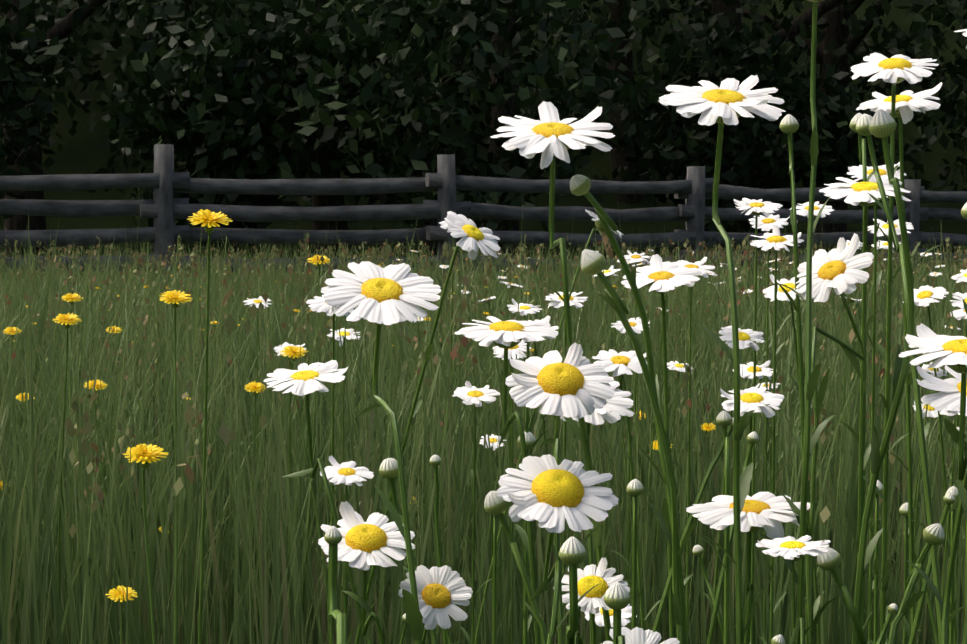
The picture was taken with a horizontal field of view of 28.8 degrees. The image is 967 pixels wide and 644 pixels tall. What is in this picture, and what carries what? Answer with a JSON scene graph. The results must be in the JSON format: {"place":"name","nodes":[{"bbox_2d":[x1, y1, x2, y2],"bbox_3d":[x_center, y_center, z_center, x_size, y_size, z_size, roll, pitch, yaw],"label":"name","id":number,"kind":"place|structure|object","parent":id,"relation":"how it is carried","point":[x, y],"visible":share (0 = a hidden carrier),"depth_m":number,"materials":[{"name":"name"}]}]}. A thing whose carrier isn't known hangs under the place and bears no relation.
{"place":"outdoors","nodes":[
{"label":"outdoors","id":0,"kind":"place"},
{"bbox_2d":[0,169,966,643],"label":"meadow grass","id":1,"kind":"structure","parent":0,"point":[110,545],"depth_m":2.68,"materials":[{"name":"green plant"}]},
{"bbox_2d":[0,0,966,643],"bbox_3d":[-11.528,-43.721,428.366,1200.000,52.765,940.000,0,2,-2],"label":"ground","id":2,"kind":"structure","parent":0,"point":[78,154],"depth_m":38.68,"materials":[{"name":"soil"}]},
{"bbox_2d":[0,0,114,218],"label":"tree","id":3,"kind":"object","parent":2,"relation":"on","point":[17,75],"visible":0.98,"depth_m":25.03,"materials":[{"name":"green plant"}]},
{"bbox_2d":[53,313,80,616],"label":"dandelion","id":4,"kind":"object","parent":2,"relation":"on","point":[68,320],"visible":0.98,"depth_m":2.09,"materials":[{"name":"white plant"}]},
{"bbox_2d":[63,293,82,585],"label":"dandelion","id":5,"kind":"object","parent":2,"relation":"on","point":[72,298],"visible":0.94,"depth_m":2.76,"materials":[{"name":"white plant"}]},
{"bbox_2d":[83,380,114,583],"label":"dandelion","id":6,"kind":"object","parent":2,"relation":"on","point":[98,385],"visible":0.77,"depth_m":2.47,"materials":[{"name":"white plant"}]},
{"bbox_2d":[0,0,219,150],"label":"tree","id":7,"kind":"object","parent":2,"relation":"on","point":[68,62],"visible":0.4,"depth_m":37.69,"materials":[{"name":"green plant"}]},
{"bbox_2d":[105,585,137,643],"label":"dandelion","id":8,"kind":"object","parent":2,"relation":"on","point":[118,593],"visible":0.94,"depth_m":1.87,"materials":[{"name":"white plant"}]},
{"bbox_2d":[0,0,282,278],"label":"tree","id":9,"kind":"object","parent":2,"relation":"on","point":[64,27],"visible":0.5,"depth_m":28.03,"materials":[{"name":"green plant"}]},
{"bbox_2d":[124,444,168,643],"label":"dandelion","id":10,"kind":"object","parent":2,"relation":"on","point":[144,455],"visible":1,"depth_m":1.38,"materials":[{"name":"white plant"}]},
{"bbox_2d":[159,290,191,643],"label":"dandelion","id":11,"kind":"object","parent":2,"relation":"on","point":[175,298],"visible":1,"depth_m":1.77,"materials":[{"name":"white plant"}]},
{"bbox_2d":[2,0,380,169],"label":"tree","id":12,"kind":"object","parent":2,"relation":"on","point":[188,8],"visible":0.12,"depth_m":36.70,"materials":[{"name":"green plant"}]},
{"bbox_2d":[187,209,231,643],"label":"dandelion","id":13,"kind":"object","parent":2,"relation":"on","point":[209,218],"visible":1,"depth_m":1.39,"materials":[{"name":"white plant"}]},
{"bbox_2d":[87,0,376,258],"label":"tree","id":14,"kind":"object","parent":2,"relation":"on","point":[190,55],"visible":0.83,"depth_m":24.84,"materials":[{"name":"green plant"}]},
{"bbox_2d":[244,381,264,643],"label":"dandelion","id":15,"kind":"object","parent":2,"relation":"on","point":[254,386],"visible":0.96,"depth_m":2.48,"materials":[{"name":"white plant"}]},
{"bbox_2d":[243,296,271,624],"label":"daisy","id":16,"kind":"object","parent":2,"relation":"on","point":[256,302],"visible":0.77,"depth_m":2.58,"materials":[{"name":"white plant"}]},
{"bbox_2d":[274,342,305,641],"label":"daisy","id":17,"kind":"object","parent":2,"relation":"on","point":[279,348],"visible":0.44,"depth_m":2.29,"materials":[{"name":"white plant"}]},
{"bbox_2d":[280,345,329,643],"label":"dandelion","id":18,"kind":"object","parent":2,"relation":"on","point":[290,351],"visible":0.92,"depth_m":2.07,"materials":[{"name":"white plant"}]},
{"bbox_2d":[302,255,329,606],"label":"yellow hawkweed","id":19,"kind":"object","parent":2,"relation":"on","point":[314,259],"visible":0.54,"depth_m":2.46,"materials":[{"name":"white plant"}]},
{"bbox_2d":[264,360,371,643],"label":"daisy","id":20,"kind":"object","parent":2,"relation":"on","point":[305,379],"visible":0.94,"depth_m":0.79,"materials":[{"name":"white plant"}]},
{"bbox_2d":[306,295,355,643],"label":"daisy","id":21,"kind":"object","parent":2,"relation":"on","point":[318,304],"visible":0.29,"depth_m":1.58,"materials":[{"name":"white plant"}]},
{"bbox_2d":[324,526,346,643],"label":"daisy bud","id":22,"kind":"object","parent":2,"relation":"on","point":[333,537],"visible":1,"depth_m":0.47,"materials":[{"name":"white plant"}]},
{"bbox_2d":[327,328,359,583],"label":"daisy","id":23,"kind":"object","parent":2,"relation":"on","point":[348,334],"visible":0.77,"depth_m":2.28,"materials":[{"name":"white plant"}]},
{"bbox_2d":[320,455,373,643],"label":"daisy","id":24,"kind":"object","parent":2,"relation":"on","point":[347,473],"visible":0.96,"depth_m":1.43,"materials":[{"name":"white plant"}]},
{"bbox_2d":[318,501,414,643],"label":"daisy","id":25,"kind":"object","parent":2,"relation":"on","point":[375,538],"visible":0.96,"depth_m":0.71,"materials":[{"name":"white plant"}]},
{"bbox_2d":[321,261,440,643],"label":"daisy","id":26,"kind":"object","parent":2,"relation":"on","point":[387,295],"visible":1,"depth_m":0.70,"materials":[{"name":"white plant"}]},
{"bbox_2d":[74,0,691,257],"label":"tree","id":27,"kind":"object","parent":2,"relation":"on","point":[237,26],"visible":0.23,"depth_m":27.93,"materials":[{"name":"green plant"}]},
{"bbox_2d":[379,458,437,643],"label":"daisy bud","id":28,"kind":"object","parent":2,"relation":"on","point":[388,468],"visible":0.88,"depth_m":0.75,"materials":[{"name":"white plant"}]},
{"bbox_2d":[355,211,499,643],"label":"daisy","id":29,"kind":"object","parent":2,"relation":"on","point":[473,240],"visible":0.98,"depth_m":1.16,"materials":[{"name":"white plant"}]},
{"bbox_2d":[398,565,472,643],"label":"daisy","id":30,"kind":"object","parent":2,"relation":"on","point":[440,590],"visible":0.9,"depth_m":0.73,"materials":[{"name":"white plant"}]},
{"bbox_2d":[429,455,449,643],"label":"daisy bud","id":31,"kind":"object","parent":2,"relation":"on","point":[435,461],"visible":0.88,"depth_m":1.14,"materials":[{"name":"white plant"}]},
{"bbox_2d":[232,0,677,255],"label":"tree","id":32,"kind":"object","parent":2,"relation":"on","point":[368,137],"visible":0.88,"depth_m":24.32,"materials":[{"name":"green plant"}]},
{"bbox_2d":[452,381,499,643],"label":"daisy","id":33,"kind":"object","parent":2,"relation":"on","point":[468,393],"visible":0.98,"depth_m":1.29,"materials":[{"name":"white plant"}]},
{"bbox_2d":[0,144,966,286],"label":"split rail fence","id":34,"kind":"object","parent":2,"relation":"on","point":[164,208],"visible":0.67,"depth_m":17.55,"materials":[{"name":"grey wood"}]},
{"bbox_2d":[216,0,751,272],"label":"tree","id":35,"kind":"object","parent":2,"relation":"on","point":[667,38],"visible":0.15,"depth_m":28.87,"materials":[{"name":"green plant"}]},
{"bbox_2d":[480,434,505,591],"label":"daisy","id":36,"kind":"object","parent":2,"relation":"on","point":[494,442],"visible":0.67,"depth_m":2.58,"materials":[{"name":"white plant"}]},
{"bbox_2d":[490,515,510,643],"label":"stem","id":37,"kind":"object","parent":2,"relation":"on","point":[493,596],"visible":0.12,"depth_m":1.18,"materials":[{"name":"plant"}]},
{"bbox_2d":[454,316,557,643],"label":"daisy","id":38,"kind":"object","parent":2,"relation":"on","point":[506,335],"visible":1,"depth_m":0.81,"materials":[{"name":"white plant"}]},
{"bbox_2d":[493,351,525,643],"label":"daisy","id":39,"kind":"object","parent":2,"relation":"on","point":[498,355],"visible":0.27,"depth_m":2.29,"materials":[{"name":"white plant"}]},
{"bbox_2d":[492,342,531,643],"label":"daisy","id":40,"kind":"object","parent":2,"relation":"on","point":[520,347],"visible":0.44,"depth_m":2.06,"materials":[{"name":"white plant"}]},
{"bbox_2d":[484,491,547,643],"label":"daisy bud","id":41,"kind":"object","parent":2,"relation":"on","point":[495,503],"visible":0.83,"depth_m":0.71,"materials":[{"name":"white plant"}]},
{"bbox_2d":[507,299,541,643],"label":"daisy","id":42,"kind":"object","parent":2,"relation":"on","point":[525,309],"visible":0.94,"depth_m":2.28,"materials":[{"name":"white plant"}]},
{"bbox_2d":[516,432,535,643],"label":"daisy bud","id":43,"kind":"object","parent":2,"relation":"on","point":[530,439],"visible":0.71,"depth_m":1.29,"materials":[{"name":"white plant"}]},
{"bbox_2d":[521,316,558,643],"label":"daisy","id":44,"kind":"object","parent":2,"relation":"on","point":[546,319],"visible":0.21,"depth_m":1.27,"materials":[{"name":"white plant"}]},
{"bbox_2d":[474,209,623,643],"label":"daisy","id":45,"kind":"object","parent":2,"relation":"on","point":[599,226],"visible":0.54,"depth_m":1.59,"materials":[{"name":"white plant"}]},
{"bbox_2d":[490,101,615,640],"bbox_3d":[0.041,0.266,0.738,0.076,0.704,0.046,-1,3,-27],"label":"daisy","id":46,"kind":"object","parent":2,"relation":"on","point":[550,136],"visible":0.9,"depth_m":0.72,"materials":[{"name":"white plant"}]},
{"bbox_2d":[497,454,618,643],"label":"daisy","id":47,"kind":"object","parent":2,"relation":"on","point":[548,493],"visible":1,"depth_m":0.67,"materials":[{"name":"white plant"}]},
{"bbox_2d":[505,343,614,643],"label":"daisy","id":48,"kind":"object","parent":2,"relation":"on","point":[576,384],"visible":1,"depth_m":0.68,"materials":[{"name":"white plant"}]},
{"bbox_2d":[545,292,587,643],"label":"daisy","id":49,"kind":"object","parent":2,"relation":"on","point":[557,302],"visible":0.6,"depth_m":1.84,"materials":[{"name":"white plant"}]},
{"bbox_2d":[558,537,586,643],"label":"daisy bud","id":50,"kind":"object","parent":2,"relation":"on","point":[572,553],"visible":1,"depth_m":0.52,"materials":[{"name":"white plant"}]},
{"bbox_2d":[553,558,629,643],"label":"daisy","id":51,"kind":"object","parent":2,"relation":"on","point":[589,577],"visible":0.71,"depth_m":0.73,"materials":[{"name":"white plant"}]},
{"bbox_2d":[560,381,634,643],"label":"daisy","id":52,"kind":"object","parent":2,"relation":"on","point":[617,405],"visible":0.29,"depth_m":0.77,"materials":[{"name":"white plant"}]},
{"bbox_2d":[584,604,636,626],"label":"daisy","id":53,"kind":"object","parent":2,"relation":"on","point":[599,619],"visible":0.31,"depth_m":1.42,"materials":[{"name":"white plant"}]},
{"bbox_2d":[604,582,630,643],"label":"daisy bud","id":54,"kind":"object","parent":2,"relation":"on","point":[617,597],"visible":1,"depth_m":0.54,"materials":[{"name":"white plant"}]},
{"bbox_2d":[592,349,660,630],"bbox_3d":[0.098,0.306,1.294,0.043,0.577,0.049,2,3,34],"label":"daisy","id":55,"kind":"object","parent":2,"relation":"on","point":[620,364],"visible":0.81,"depth_m":1.28,"materials":[{"name":"white plant"}]},
{"bbox_2d":[611,479,643,629],"bbox_3d":[0.080,0.344,1.003,0.026,0.526,0.033,-1,3,-23],"label":"daisy bud","id":56,"kind":"object","parent":2,"relation":"on","point":[635,488],"visible":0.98,"depth_m":0.98,"materials":[{"name":"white plant"}]},
{"bbox_2d":[610,318,649,627],"bbox_3d":[0.170,0.275,2.212,0.047,0.561,0.079,0,2,-2],"label":"daisy","id":57,"kind":"object","parent":2,"relation":"on","point":[636,325],"visible":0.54,"depth_m":2.20,"materials":[{"name":"white plant"}]},
{"bbox_2d":[581,249,683,643],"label":"daisy bud","id":58,"kind":"object","parent":2,"relation":"on","point":[593,262],"visible":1,"depth_m":0.71,"materials":[{"name":"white plant"}]},
{"bbox_2d":[570,174,698,643],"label":"daisy bud","id":59,"kind":"object","parent":2,"relation":"on","point":[580,185],"visible":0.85,"depth_m":0.74,"materials":[{"name":"green plant"}]},
{"bbox_2d":[624,250,649,478],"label":"daisy","id":60,"kind":"object","parent":2,"relation":"on","point":[636,258],"visible":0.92,"depth_m":2.49,"materials":[{"name":"white plant"}]},
{"bbox_2d":[603,627,679,643],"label":"daisy","id":61,"kind":"object","parent":2,"relation":"on","point":[636,635],"visible":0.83,"depth_m":0.71,"materials":[{"name":"white plant"}]},
{"bbox_2d":[621,254,701,637],"bbox_3d":[0.100,0.284,1.036,0.042,0.643,0.089,1,2,12],"label":"daisy","id":62,"kind":"object","parent":2,"relation":"on","point":[656,276],"visible":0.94,"depth_m":1.01,"materials":[{"name":"white plant"}]},
{"bbox_2d":[532,0,791,204],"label":"tree","id":63,"kind":"object","parent":2,"relation":"on","point":[617,160],"visible":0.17,"depth_m":37.51,"materials":[{"name":"green plant"}]},
{"bbox_2d":[644,260,682,565],"bbox_3d":[0.214,0.239,2.261,0.040,0.629,0.115,0,2,-8],"label":"daisy","id":64,"kind":"object","parent":2,"relation":"on","point":[665,263],"visible":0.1,"depth_m":2.27,"materials":[{"name":"white plant"}]},
{"bbox_2d":[638,417,733,631],"bbox_3d":[0.094,0.329,1.021,0.085,0.555,0.022,-1,3,-17],"label":"daisy bud","id":65,"kind":"object","parent":2,"relation":"on","point":[691,519],"visible":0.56,"depth_m":1.01,"materials":[{"name":"green plant"}]},
{"bbox_2d":[674,257,714,643],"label":"daisy","id":66,"kind":"object","parent":2,"relation":"on","point":[697,264],"visible":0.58,"depth_m":1.66,"materials":[{"name":"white plant"}]},
{"bbox_2d":[692,545,723,640],"bbox_3d":[0.154,0.369,1.181,0.046,0.460,0.023,0,2,-2],"label":"daisy bud","id":67,"kind":"object","parent":2,"relation":"on","point":[698,550],"visible":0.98,"depth_m":1.18,"materials":[{"name":"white plant"}]},
{"bbox_2d":[697,411,740,643],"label":"daisy bud","id":68,"kind":"object","parent":2,"relation":"on","point":[724,419],"visible":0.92,"depth_m":0.98,"materials":[{"name":"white plant"}]},
{"bbox_2d":[659,75,784,643],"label":"daisy","id":69,"kind":"object","parent":2,"relation":"on","point":[729,101],"visible":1,"depth_m":0.69,"materials":[{"name":"white plant"}]},
{"bbox_2d":[703,431,758,643],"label":"daisy bud","id":70,"kind":"object","parent":2,"relation":"on","point":[752,438],"visible":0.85,"depth_m":1.05,"materials":[{"name":"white plant"}]},
{"bbox_2d":[712,326,764,641],"bbox_3d":[0.223,0.290,1.678,0.042,0.576,0.107,0,2,-2],"label":"daisy","id":71,"kind":"object","parent":2,"relation":"on","point":[746,336],"visible":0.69,"depth_m":1.64,"materials":[{"name":"white plant"}]},
{"bbox_2d":[532,0,960,268],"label":"tree","id":72,"kind":"object","parent":2,"relation":"on","point":[726,6],"visible":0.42,"depth_m":30.02,"materials":[{"name":"green plant"}]},
{"bbox_2d":[577,0,916,268],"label":"tree","id":73,"kind":"object","parent":2,"relation":"on","point":[675,154],"visible":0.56,"depth_m":27.82,"materials":[{"name":"green plant"}]},
{"bbox_2d":[686,492,809,643],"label":"daisy","id":74,"kind":"object","parent":2,"relation":"on","point":[769,512],"visible":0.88,"depth_m":0.73,"materials":[{"name":"white plant"}]},
{"bbox_2d":[720,387,784,642],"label":"daisy","id":75,"kind":"object","parent":2,"relation":"on","point":[759,399],"visible":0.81,"depth_m":1.23,"materials":[{"name":"white plant"}]},
{"bbox_2d":[733,360,772,632],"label":"daisy","id":76,"kind":"object","parent":2,"relation":"on","point":[762,369],"visible":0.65,"depth_m":1.98,"materials":[{"name":"white plant"}]},
{"bbox_2d":[734,198,782,643],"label":"daisy","id":77,"kind":"object","parent":2,"relation":"on","point":[756,208],"visible":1,"depth_m":1.65,"materials":[{"name":"white plant"}]},
{"bbox_2d":[749,214,789,643],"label":"daisy","id":78,"kind":"object","parent":2,"relation":"on","point":[768,223],"visible":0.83,"depth_m":2.00,"materials":[{"name":"white plant"}]},
{"bbox_2d":[750,225,803,643],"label":"daisy","id":79,"kind":"object","parent":2,"relation":"on","point":[775,241],"visible":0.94,"depth_m":1.50,"materials":[{"name":"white plant"}]},
{"bbox_2d":[599,0,966,253],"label":"tree","id":80,"kind":"object","parent":2,"relation":"on","point":[833,26],"visible":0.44,"depth_m":35.04,"materials":[{"name":"green plant"}]},
{"bbox_2d":[762,274,820,643],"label":"daisy","id":81,"kind":"object","parent":2,"relation":"on","point":[781,294],"visible":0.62,"depth_m":1.58,"materials":[{"name":"white plant"}]},
{"bbox_2d":[756,535,830,643],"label":"daisy","id":82,"kind":"object","parent":2,"relation":"on","point":[792,549],"visible":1,"depth_m":0.65,"materials":[{"name":"white plant"}]},
{"bbox_2d":[759,0,835,643],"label":"daisy","id":83,"kind":"object","parent":2,"relation":"on","point":[811,381],"visible":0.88,"depth_m":0.72,"materials":[{"name":"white plant"}]},
{"bbox_2d":[775,114,823,643],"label":"daisy bud","id":84,"kind":"object","parent":2,"relation":"on","point":[789,124],"visible":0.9,"depth_m":1.09,"materials":[{"name":"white plant"}]},
{"bbox_2d":[789,201,833,643],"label":"daisy","id":85,"kind":"object","parent":2,"relation":"on","point":[804,208],"visible":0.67,"depth_m":1.78,"materials":[{"name":"white plant"}]},
{"bbox_2d":[782,233,873,643],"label":"daisy","id":86,"kind":"object","parent":2,"relation":"on","point":[838,268],"visible":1,"depth_m":0.73,"materials":[{"name":"white plant"}]},
{"bbox_2d":[817,547,873,643],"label":"daisy bud","id":87,"kind":"object","parent":2,"relation":"on","point":[830,559],"visible":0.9,"depth_m":0.72,"materials":[{"name":"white plant"}]},
{"bbox_2d":[837,113,881,631],"bbox_3d":[0.229,0.237,1.137,0.026,0.727,0.030,1,3,22],"label":"daisy bud","id":88,"kind":"object","parent":2,"relation":"on","point":[861,144],"visible":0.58,"depth_m":1.13,"materials":[{"name":"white plant"}]},
{"bbox_2d":[819,177,910,643],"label":"daisy","id":89,"kind":"object","parent":2,"relation":"on","point":[855,193],"visible":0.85,"depth_m":0.97,"materials":[{"name":"white plant"}]},
{"bbox_2d":[847,162,905,640],"bbox_3d":[0.289,0.234,1.425,0.044,0.709,0.092,0,2,-2],"label":"daisy","id":90,"kind":"object","parent":2,"relation":"on","point":[856,171],"visible":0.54,"depth_m":1.41,"materials":[{"name":"white plant"}]},
{"bbox_2d":[792,0,966,119],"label":"tree","id":91,"kind":"object","parent":2,"relation":"on","point":[917,28],"visible":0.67,"depth_m":29.41,"materials":[{"name":"green plant"}]},
{"bbox_2d":[873,480,887,643],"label":"daisy bud","id":92,"kind":"object","parent":2,"relation":"on","point":[879,485],"visible":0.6,"depth_m":1.19,"materials":[{"name":"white plant"}]},
{"bbox_2d":[867,219,913,640],"bbox_3d":[0.364,0.241,1.724,0.043,0.671,0.088,0,2,-2],"label":"daisy","id":93,"kind":"object","parent":2,"relation":"on","point":[883,226],"visible":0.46,"depth_m":1.68,"materials":[{"name":"white plant"}]},
{"bbox_2d":[851,52,938,643],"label":"daisy","id":94,"kind":"object","parent":2,"relation":"on","point":[895,69],"visible":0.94,"depth_m":1.00,"materials":[{"name":"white plant"}]},
{"bbox_2d":[852,109,941,643],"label":"daisy bud","id":95,"kind":"object","parent":2,"relation":"on","point":[883,125],"visible":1,"depth_m":0.73,"materials":[{"name":"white plant"}]},
{"bbox_2d":[856,82,942,643],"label":"daisy","id":96,"kind":"object","parent":2,"relation":"on","point":[908,103],"visible":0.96,"depth_m":1.03,"materials":[{"name":"white plant"}]},
{"bbox_2d":[888,503,920,643],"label":"daisy bud","id":97,"kind":"object","parent":2,"relation":"on","point":[906,516],"visible":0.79,"depth_m":1.19,"materials":[{"name":"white plant"}]},
{"bbox_2d":[856,114,964,643],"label":"daisy bud","id":98,"kind":"object","parent":2,"relation":"on","point":[863,124],"visible":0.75,"depth_m":0.86,"materials":[{"name":"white plant"}]},
{"bbox_2d":[888,523,944,643],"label":"daisy bud","id":99,"kind":"object","parent":2,"relation":"on","point":[933,534],"visible":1,"depth_m":0.73,"materials":[{"name":"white plant"}]},
{"bbox_2d":[877,31,966,191],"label":"bush","id":100,"kind":"object","parent":2,"relation":"on","point":[955,118],"visible":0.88,"depth_m":27.97,"materials":[{"name":"green plant"}]},
{"bbox_2d":[910,362,946,624],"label":"daisy","id":101,"kind":"object","parent":2,"relation":"on","point":[930,371],"visible":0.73,"depth_m":2.38,"materials":[{"name":"white plant"}]},
{"bbox_2d":[907,492,954,643],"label":"daisy bud","id":102,"kind":"object","parent":2,"relation":"on","point":[949,498],"visible":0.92,"depth_m":0.94,"materials":[{"name":"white plant"}]},
{"bbox_2d":[898,323,966,513],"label":"daisy","id":103,"kind":"object","parent":2,"relation":"on","point":[950,352],"visible":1,"depth_m":0.65,"materials":[{"name":"white plant"}]},
{"bbox_2d":[902,365,966,643],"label":"daisy","id":104,"kind":"object","parent":2,"relation":"on","point":[946,401],"visible":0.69,"depth_m":0.71,"materials":[{"name":"white plant"}]},
{"bbox_2d":[914,285,955,643],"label":"daisy","id":105,"kind":"object","parent":2,"relation":"on","point":[925,296],"visible":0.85,"depth_m":1.86,"materials":[{"name":"white plant"}]},
{"bbox_2d":[945,486,958,643],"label":"daisy bud","id":106,"kind":"object","parent":2,"relation":"on","point":[953,490],"visible":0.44,"depth_m":1.09,"materials":[{"name":"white plant"}]},
{"bbox_2d":[938,292,966,637],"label":"daisy","id":107,"kind":"object","parent":2,"relation":"on","point":[958,302],"visible":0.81,"depth_m":1.65,"materials":[{"name":"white plant"}]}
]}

